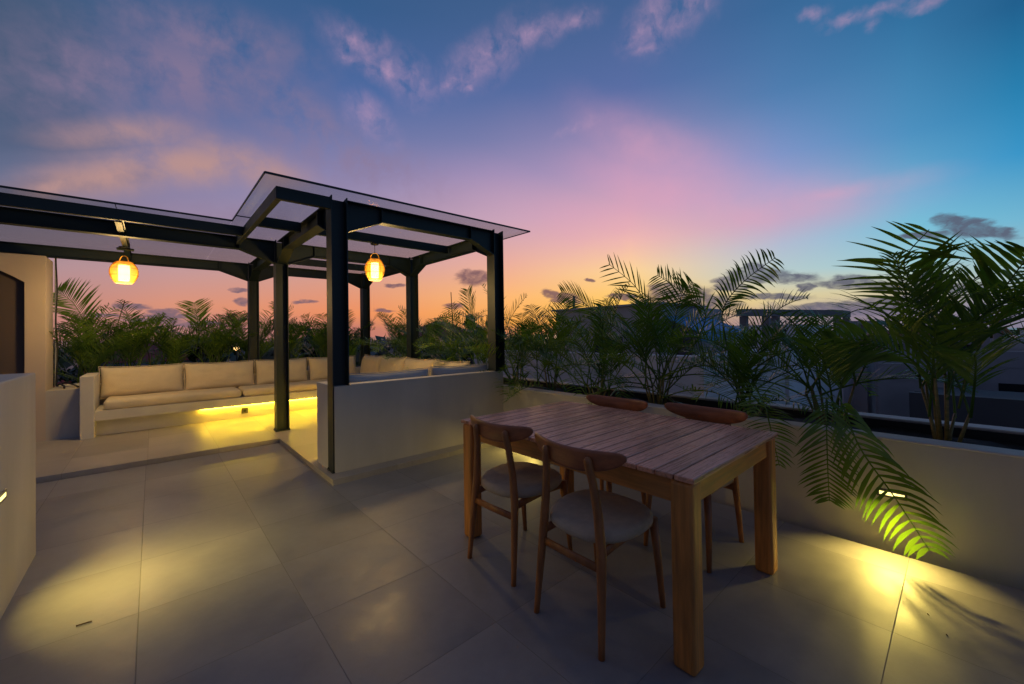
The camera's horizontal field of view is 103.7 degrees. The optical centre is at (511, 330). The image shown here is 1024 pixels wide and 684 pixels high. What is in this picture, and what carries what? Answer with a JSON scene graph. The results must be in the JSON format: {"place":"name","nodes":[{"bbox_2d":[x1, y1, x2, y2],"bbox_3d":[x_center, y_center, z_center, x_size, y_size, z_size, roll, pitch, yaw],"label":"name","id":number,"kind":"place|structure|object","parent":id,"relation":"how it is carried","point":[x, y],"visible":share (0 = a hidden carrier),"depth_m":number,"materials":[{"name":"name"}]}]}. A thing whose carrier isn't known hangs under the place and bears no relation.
{"place":"outdoors","nodes":[
{"label":"outdoors","id":0,"kind":"place"},
{"bbox_2d":[187,339,214,363],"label":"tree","id":1,"kind":"object","parent":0,"point":[192,357],"visible":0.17,"depth_m":47.05,"materials":[{"name":"green plant"}]},
{"bbox_2d":[214,313,260,356],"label":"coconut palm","id":2,"kind":"object","parent":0,"point":[233,324],"visible":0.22,"depth_m":47.46,"materials":[{"name":"green plant"}]},
{"bbox_2d":[386,335,424,356],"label":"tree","id":3,"kind":"object","parent":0,"point":[389,345],"visible":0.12,"depth_m":57.24,"materials":[{"name":"green plant"}]},
{"bbox_2d":[402,321,465,350],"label":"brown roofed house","id":4,"kind":"structure","parent":0,"point":[441,332],"depth_m":71.46,"materials":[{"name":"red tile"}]},
{"bbox_2d":[463,314,487,359],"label":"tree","id":5,"kind":"object","parent":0,"point":[468,355],"visible":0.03,"depth_m":26.34,"materials":[{"name":"green plant"}]},
{"bbox_2d":[0,443,1023,683],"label":"terrace floor","id":6,"kind":"structure","parent":0,"point":[278,563],"depth_m":1.99,"materials":[{"name":"tile"}]},
{"bbox_2d":[0,373,35,618],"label":"parapet wall","id":7,"kind":"structure","parent":6,"relation":"on","point":[18,470],"depth_m":2.12,"materials":[{"name":"white paint"}]},
{"bbox_2d":[0,488,6,503],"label":"step light","id":8,"kind":"object","parent":7,"relation":"attached to","point":[3,495],"visible":1,"depth_m":1.91,"materials":[{"name":"grey"}]},
{"bbox_2d":[36,408,491,485],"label":"platform","id":9,"kind":"structure","parent":6,"relation":"on","point":[60,459],"depth_m":4.66,"materials":[{"name":"tile"}]},
{"bbox_2d":[0,252,79,441],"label":"villa","id":10,"kind":"object","parent":9,"relation":"on","point":[26,310],"visible":0.69,"depth_m":4.98,"materials":[{"name":"grey paint"}]},
{"bbox_2d":[55,271,79,385],"bbox_3d":[-6.174,-0.112,5.635,0.308,1.760,0.025,0,-1,-42],"label":"window frame","id":11,"kind":"structure","parent":10,"relation":"in","point":[55,271],"depth_m":5.53,"materials":[{"name":"grey"}]},
{"bbox_2d":[46,386,79,440],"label":"opening wall","id":12,"kind":"structure","parent":9,"relation":"on","point":[62,413],"depth_m":5.15,"materials":[{"name":"white paint"}]},
{"bbox_2d":[56,381,78,388],"bbox_3d":[-6.005,0.734,5.435,0.416,0.072,0.151,-1,-1,32],"label":"hose","id":13,"kind":"object","parent":12,"relation":"on","point":[61,384],"visible":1,"depth_m":5.46,"materials":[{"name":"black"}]},
{"bbox_2d":[80,372,327,467],"bbox_3d":[-3.079,0.956,5.399,3.974,0.804,4.221,0,-1,-42],"label":"built in bench","id":14,"kind":"object","parent":9,"relation":"on","point":[96,418],"visible":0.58,"depth_m":5.56,"materials":[{"name":"white paint"}]},
{"bbox_2d":[103,387,240,409],"bbox_3d":[-4.978,0.984,5.985,1.515,0.130,0.655,0,-1,-42],"label":"seat cushion","id":15,"kind":"object","parent":14,"relation":"on","point":[138,400],"visible":0.97,"depth_m":5.74,"materials":[{"name":"beige fabric"}]},
{"bbox_2d":[98,363,184,398],"bbox_3d":[-5.447,0.737,5.953,0.949,0.462,0.218,0,-10,-42],"label":"back cushion","id":16,"kind":"object","parent":15,"relation":"on","point":[127,380],"visible":0.93,"depth_m":5.86,"materials":[{"name":"beige fabric"}]},
{"bbox_2d":[183,360,254,389],"bbox_3d":[-4.755,0.735,6.572,0.962,0.465,0.221,0,-10,-42],"label":"back cushion","id":17,"kind":"object","parent":15,"relation":"on","point":[236,374],"visible":0.95,"depth_m":6.48,"materials":[{"name":"beige fabric"}]},
{"bbox_2d":[241,407,247,413],"bbox_3d":[-4.234,1.271,6.371,0.087,0.093,0.017,0,-1,-42],"label":"wall socket","id":18,"kind":"object","parent":14,"relation":"attached to","point":[244,410],"depth_m":6.36,"materials":[{"name":"grey plastic"}]},
{"bbox_2d":[238,379,326,396],"bbox_3d":[-3.849,0.979,6.995,1.475,0.132,0.653,0,-1,-42],"label":"seat cushion","id":19,"kind":"object","parent":14,"relation":"on","point":[264,389],"visible":0.56,"depth_m":6.70,"materials":[{"name":"beige fabric"}]},
{"bbox_2d":[254,357,307,384],"bbox_3d":[-4.093,0.731,7.165,0.843,0.464,0.218,0,-10,-42],"label":"back cushion","id":20,"kind":"object","parent":19,"relation":"on","point":[264,371],"visible":0.74,"depth_m":7.00,"materials":[{"name":"beige fabric"}]},
{"bbox_2d":[349,367,429,382],"bbox_3d":[-1.324,0.652,4.302,0.990,0.462,0.205,0,7,-42],"label":"back cushion","id":21,"kind":"object","parent":14,"relation":"on","point":[361,377],"visible":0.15,"depth_m":4.23,"materials":[{"name":"fabric"}]},
{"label":"seat cushion","id":22,"kind":"object","parent":14,"relation":"on","visible":0},
{"bbox_2d":[307,355,355,379],"bbox_3d":[-3.448,0.728,7.741,0.893,0.461,0.213,0,-10,-42],"label":"back cushion","id":23,"kind":"object","parent":22,"relation":"on","point":[317,368],"visible":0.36,"depth_m":7.51,"materials":[{"name":"beige fabric"}]},
{"bbox_2d":[360,354,383,373],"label":"back cushion","id":24,"kind":"object","parent":22,"relation":"on","point":[370,364],"visible":0.61,"depth_m":7.53,"materials":[{"name":"beige fabric"}]},
{"bbox_2d":[379,356,406,373],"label":"back cushion","id":25,"kind":"object","parent":22,"relation":"on","point":[393,364],"visible":0.44,"depth_m":6.89,"materials":[{"name":"beige fabric"}]},
{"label":"seat cushion","id":26,"kind":"object","parent":14,"relation":"on","visible":0},
{"bbox_2d":[403,357,435,375],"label":"back cushion","id":27,"kind":"object","parent":26,"relation":"on","point":[411,363],"visible":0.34,"depth_m":6.25,"materials":[{"name":"beige fabric"}]},
{"bbox_2d":[433,359,469,367],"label":"back cushion","id":28,"kind":"object","parent":26,"relation":"on","point":[450,363],"visible":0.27,"depth_m":5.65,"materials":[{"name":"beige fabric"}]},
{"bbox_2d":[431,363,487,375],"bbox_3d":[-0.639,0.642,4.916,0.838,0.462,0.206,0,7,-42],"label":"back cushion","id":29,"kind":"object","parent":26,"relation":"on","point":[442,370],"visible":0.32,"depth_m":4.81,"materials":[{"name":"fabric"}]},
{"bbox_2d":[0,171,529,473],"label":"pergola","id":30,"kind":"object","parent":9,"relation":"on","point":[337,224],"visible":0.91,"depth_m":4.86,"materials":[{"name":"paint"}]},
{"bbox_2d":[55,258,57,385],"bbox_3d":[-6.230,-0.118,5.501,0.028,1.750,0.024,0,-1,-42],"label":"cord","id":31,"kind":"object","parent":30,"relation":"hanging from","point":[56,320],"visible":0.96,"depth_m":5.50,"materials":[{"name":"black plastic"}]},
{"bbox_2d":[109,246,138,283],"bbox_3d":[-4.888,-0.822,5.067,0.272,0.460,0.272,0,-1,-42],"label":"lantern","id":32,"kind":"object","parent":30,"relation":"hanging from","point":[123,273],"visible":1,"depth_m":5.02,"materials":[{"name":"wicker"}]},
{"bbox_2d":[365,243,384,280],"bbox_3d":[-1.744,-0.870,5.110,0.242,0.470,0.242,0,-1,-42],"label":"lantern","id":33,"kind":"object","parent":30,"relation":"hanging from","point":[376,272],"visible":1,"depth_m":5.05,"materials":[{"name":"wicker"}]},
{"bbox_2d":[334,371,503,472],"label":"bench wall","id":34,"kind":"structure","parent":9,"relation":"on","point":[378,421],"depth_m":4.17,"materials":[{"name":"white paint"}]},
{"bbox_2d":[467,415,572,586],"bbox_3d":[0.044,0.917,2.384,0.496,0.819,0.524,0,-1,-44],"label":"dining chair","id":35,"kind":"object","parent":6,"relation":"on","point":[512,480],"visible":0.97,"depth_m":2.26,"materials":[{"name":"brown wood"}]},
{"bbox_2d":[534,433,665,661],"bbox_3d":[0.408,0.907,1.902,0.496,0.819,0.524,0,-1,-41],"label":"dining chair","id":36,"kind":"object","parent":6,"relation":"on","point":[597,518],"visible":1,"depth_m":1.79,"materials":[{"name":"brown wood"}]},
{"bbox_2d":[564,395,647,504],"bbox_3d":[0.663,0.914,2.894,0.496,0.819,0.524,0,-1,-43],"label":"dining chair","id":37,"kind":"object","parent":6,"relation":"on","point":[622,403],"visible":0.3,"depth_m":3.00,"materials":[{"name":"brown wood"}]},
{"bbox_2d":[461,401,777,676],"bbox_3d":[0.561,0.944,2.405,1.032,0.750,1.520,0,-1,-42],"label":"dining table","id":38,"kind":"object","parent":6,"relation":"on","point":[684,466],"visible":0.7,"depth_m":2.01,"materials":[{"name":"brown wood"}]},
{"bbox_2d":[643,403,747,572],"bbox_3d":[1.115,0.903,2.478,0.496,0.819,0.524,0,-1,-41],"label":"dining chair","id":39,"kind":"object","parent":6,"relation":"on","point":[711,414],"visible":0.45,"depth_m":2.47,"materials":[{"name":"brown wood"}]},
{"bbox_2d":[0,0,1023,340],"label":"sky","id":40,"kind":"structure","parent":0,"point":[692,137],"materials":[{"name":"blue"}]},
{"bbox_2d":[53,328,1016,346],"bbox_3d":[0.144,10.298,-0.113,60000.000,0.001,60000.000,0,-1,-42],"label":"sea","id":41,"kind":"structure","parent":0,"point":[394,336],"depth_m":2947.48,"materials":[{"name":"blue liquid"}]},
{"bbox_2d":[841,321,895,341],"bbox_3d":[29.203,0.301,32.587,7.528,2.100,1.008,-1,-1,-20],"label":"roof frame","id":42,"kind":"object","parent":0,"point":[860,323],"visible":0.04,"depth_m":31.60,"materials":[{"name":"grey"}]},
{"bbox_2d":[877,363,955,416],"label":"neighbour house","id":43,"kind":"structure","parent":0,"point":[893,397],"depth_m":15.23,"materials":[{"name":"grey"}]},
{"bbox_2d":[875,350,1023,413],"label":"neighbour house","id":44,"kind":"structure","parent":0,"point":[1010,378],"depth_m":15.22,"materials":[{"name":"grey"}]},
{"bbox_2d":[903,319,1003,350],"bbox_3d":[22.391,0.378,19.593,2.216,1.850,4.652,5,-6,-84],"label":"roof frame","id":45,"kind":"object","parent":44,"relation":"on","point":[996,335],"visible":0.08,"depth_m":18.61,"materials":[{"name":"grey"}]},
{"bbox_2d":[998,383,1023,391],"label":"window","id":46,"kind":"structure","parent":44,"relation":"in","point":[1002,386],"depth_m":15.06,"materials":[{"name":"grey glass"}]},
{"bbox_2d":[909,387,1023,428],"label":"neighbour house","id":47,"kind":"structure","parent":0,"point":[1000,408],"depth_m":8.19,"materials":[{"name":"grey"}]},
{"bbox_2d":[990,338,1023,351],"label":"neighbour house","id":48,"kind":"structure","parent":0,"point":[1018,347],"depth_m":22.49,"materials":[{"name":"grey"}]},
{"label":"ground","id":49,"kind":"structure","parent":0,"visible":0},
{"bbox_2d":[53,363,121,387],"bbox_3d":[-8.306,4.601,7.899,2.360,7.806,1.914,-1,-1,-22],"label":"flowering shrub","id":50,"kind":"object","parent":49,"relation":"on","point":[62,379],"visible":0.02,"depth_m":7.78,"materials":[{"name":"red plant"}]},
{"bbox_2d":[108,343,198,366],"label":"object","id":51,"kind":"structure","parent":49,"relation":"on","point":[152,355],"depth_m":46.64,"materials":[{"name":"plant"}]},
{"bbox_2d":[56,367,360,404],"bbox_3d":[-4.656,4.608,7.498,5.030,7.680,1.137,0,-1,-42],"label":"planter","id":52,"kind":"object","parent":49,"relation":"on","point":[102,400],"visible":0.03,"depth_m":6.35,"materials":[{"name":"concrete"}]},
{"bbox_2d":[49,277,170,382],"bbox_3d":[-6.349,0.110,6.127,2.122,1.764,1.932,0,-1,-42],"label":"areca palm","id":53,"kind":"object","parent":52,"relation":"in","point":[91,336],"visible":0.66,"depth_m":5.83,"materials":[{"name":"green plant"}]},
{"bbox_2d":[100,300,124,382],"bbox_3d":[-6.271,0.214,6.302,0.014,1.388,0.310,-1,-1,40],"label":"bamboo stake","id":54,"kind":"object","parent":52,"relation":"in","point":[114,333],"visible":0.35,"depth_m":6.37,"materials":[{"name":"brown plant"}]},
{"bbox_2d":[67,299,192,366],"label":"areca palm","id":55,"kind":"object","parent":52,"relation":"in","point":[137,348],"visible":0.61,"depth_m":6.21,"materials":[{"name":"green plant"}]},
{"bbox_2d":[119,315,229,365],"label":"areca palm","id":56,"kind":"object","parent":52,"relation":"on","point":[173,350],"visible":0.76,"depth_m":6.52,"materials":[{"name":"green plant"}]},
{"bbox_2d":[150,297,247,363],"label":"areca palm","id":57,"kind":"object","parent":52,"relation":"on","point":[216,347],"visible":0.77,"depth_m":6.87,"materials":[{"name":"green plant"}]},
{"bbox_2d":[198,305,299,360],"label":"areca palm","id":58,"kind":"object","parent":52,"relation":"on","point":[240,332],"visible":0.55,"depth_m":7.23,"materials":[{"name":"green plant"}]},
{"bbox_2d":[259,301,322,359],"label":"areca palm","id":59,"kind":"object","parent":52,"relation":"on","point":[295,335],"visible":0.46,"depth_m":7.84,"materials":[{"name":"green plant"}]},
{"bbox_2d":[272,312,349,357],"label":"areca palm","id":60,"kind":"object","parent":52,"relation":"on","point":[320,339],"visible":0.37,"depth_m":8.01,"materials":[{"name":"green plant"}]},
{"bbox_2d":[318,309,382,364],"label":"areca palm","id":61,"kind":"object","parent":52,"relation":"on","point":[352,348],"visible":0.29,"depth_m":8.59,"materials":[{"name":"green plant"}]},
{"bbox_2d":[294,328,320,363],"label":"tree","id":62,"kind":"object","parent":49,"relation":"on","point":[313,352],"visible":0.32,"depth_m":52.86,"materials":[{"name":"green plant"}]},
{"bbox_2d":[53,326,1021,385],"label":"woodland","id":63,"kind":"object","parent":49,"relation":"on","point":[232,358],"visible":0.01,"depth_m":58.08,"materials":[{"name":"green plant"}]},
{"bbox_2d":[474,302,786,403],"bbox_3d":[3.383,3.867,12.584,5.640,9.050,7.620,0,-1,-42],"label":"neighbour villa","id":64,"kind":"object","parent":49,"relation":"on","point":[694,380],"visible":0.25,"depth_m":10.30,"materials":[{"name":"grey concrete"}]},
{"bbox_2d":[595,337,622,352],"bbox_3d":[2.634,0.684,10.996,0.025,1.000,0.900,0,-1,-42],"label":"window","id":65,"kind":"structure","parent":64,"relation":"in","point":[595,337],"depth_m":10.98,"materials":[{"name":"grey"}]},
{"bbox_2d":[677,340,691,354],"bbox_3d":[4.616,0.804,10.742,0.800,1.100,0.025,0,-1,-42],"label":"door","id":66,"kind":"structure","parent":64,"relation":"in","point":[681,353],"depth_m":10.72,"materials":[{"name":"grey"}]},
{"bbox_2d":[503,376,1023,590],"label":"planter","id":67,"kind":"object","parent":49,"relation":"on","point":[972,483],"visible":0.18,"depth_m":2.41,"materials":[{"name":"beige"}]},
{"bbox_2d":[349,309,433,357],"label":"areca palm","id":68,"kind":"object","parent":67,"relation":"in","point":[399,336],"visible":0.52,"depth_m":7.98,"materials":[{"name":"green plant"}]},
{"bbox_2d":[369,305,474,360],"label":"areca palm","id":69,"kind":"object","parent":67,"relation":"in","point":[430,327],"visible":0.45,"depth_m":7.27,"materials":[{"name":"green plant"}]},
{"bbox_2d":[405,302,486,369],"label":"areca palm","id":70,"kind":"object","parent":67,"relation":"in","point":[457,345],"visible":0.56,"depth_m":6.70,"materials":[{"name":"green plant"}]},
{"bbox_2d":[416,285,555,378],"bbox_3d":[-0.451,0.078,6.116,2.308,1.602,1.507,-1,-1,2],"label":"areca palm","id":71,"kind":"object","parent":67,"relation":"in","point":[474,333],"visible":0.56,"depth_m":6.14,"materials":[{"name":"green plant"}]},
{"bbox_2d":[456,283,590,396],"bbox_3d":[-0.037,0.095,5.538,2.074,1.543,1.810,0,-1,-42],"label":"areca palm","id":72,"kind":"object","parent":67,"relation":"in","point":[523,326],"visible":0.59,"depth_m":5.35,"materials":[{"name":"green plant"}]},
{"bbox_2d":[491,300,617,401],"bbox_3d":[0.449,0.216,4.928,1.653,1.282,2.002,-1,-1,4],"label":"areca palm","id":73,"kind":"object","parent":67,"relation":"in","point":[553,333],"visible":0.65,"depth_m":4.90,"materials":[{"name":"green plant"}]},
{"bbox_2d":[521,281,693,403],"bbox_3d":[1.022,0.126,4.592,1.917,1.433,1.942,-1,-1,21],"label":"areca palm","id":74,"kind":"object","parent":67,"relation":"in","point":[606,344],"visible":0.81,"depth_m":4.40,"materials":[{"name":"green plant"}]},
{"bbox_2d":[567,254,781,415],"bbox_3d":[1.457,0.000,3.879,1.822,1.653,1.684,-1,-1,15],"label":"areca palm","id":75,"kind":"object","parent":67,"relation":"in","point":[655,325],"visible":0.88,"depth_m":3.83,"materials":[{"name":"green plant"}]},
{"bbox_2d":[656,248,883,468],"bbox_3d":[2.062,0.132,3.525,1.649,1.541,1.595,-1,-1,-25],"label":"areca palm","id":76,"kind":"object","parent":67,"relation":"in","point":[735,353],"visible":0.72,"depth_m":3.28,"materials":[{"name":"green plant"}]},
{"bbox_2d":[691,301,978,559],"bbox_3d":[2.259,0.490,3.046,1.518,1.483,1.691,0,-1,-42],"label":"areca palm","id":77,"kind":"object","parent":67,"relation":"in","point":[812,352],"visible":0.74,"depth_m":2.55,"materials":[{"name":"green plant"}]},
{"bbox_2d":[877,488,906,500],"bbox_3d":[2.267,0.979,2.401,0.008,0.046,0.134,0,-1,-42],"label":"step light","id":78,"kind":"object","parent":67,"relation":"attached to","point":[888,494],"visible":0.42,"depth_m":2.40,"materials":[{"name":"grey"}]},
{"bbox_2d":[815,221,1023,442],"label":"areca palm","id":79,"kind":"object","parent":67,"relation":"in","point":[945,350],"visible":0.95,"depth_m":2.46,"materials":[{"name":"green plant"}]},
{"bbox_2d":[937,270,1023,343],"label":"areca palm","id":80,"kind":"object","parent":67,"relation":"in","point":[1020,287],"visible":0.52,"depth_m":2.18,"materials":[{"name":"green plant"}]},
{"bbox_2d":[722,324,842,409],"bbox_3d":[9.626,4.091,18.190,10.420,8.550,7.580,0,-1,-42],"label":"neighbour villa","id":81,"kind":"object","parent":49,"relation":"on","point":[799,387],"visible":0.06,"depth_m":13.37,"materials":[{"name":"grey"}]},
{"bbox_2d":[736,309,850,367],"bbox_3d":[9.650,0.370,14.075,5.948,2.100,1.493,-1,-1,-21],"label":"roof frame","id":82,"kind":"object","parent":81,"relation":"on","point":[743,320],"visible":0.38,"depth_m":12.97,"materials":[{"name":"grey concrete"}]},
{"bbox_2d":[842,337,853,407],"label":"building","id":83,"kind":"structure","parent":49,"relation":"on","point":[846,392],"depth_m":22.07,"materials":[{"name":"grey"}]},
{"bbox_2d":[853,344,882,413],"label":"house","id":84,"kind":"structure","parent":49,"relation":"on","point":[864,402],"depth_m":22.96,"materials":[{"name":"concrete"}]},
{"bbox_2d":[885,337,989,349],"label":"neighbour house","id":85,"kind":"structure","parent":49,"relation":"on","point":[986,342],"depth_m":22.25,"materials":[{"name":"grey"}]}
]}

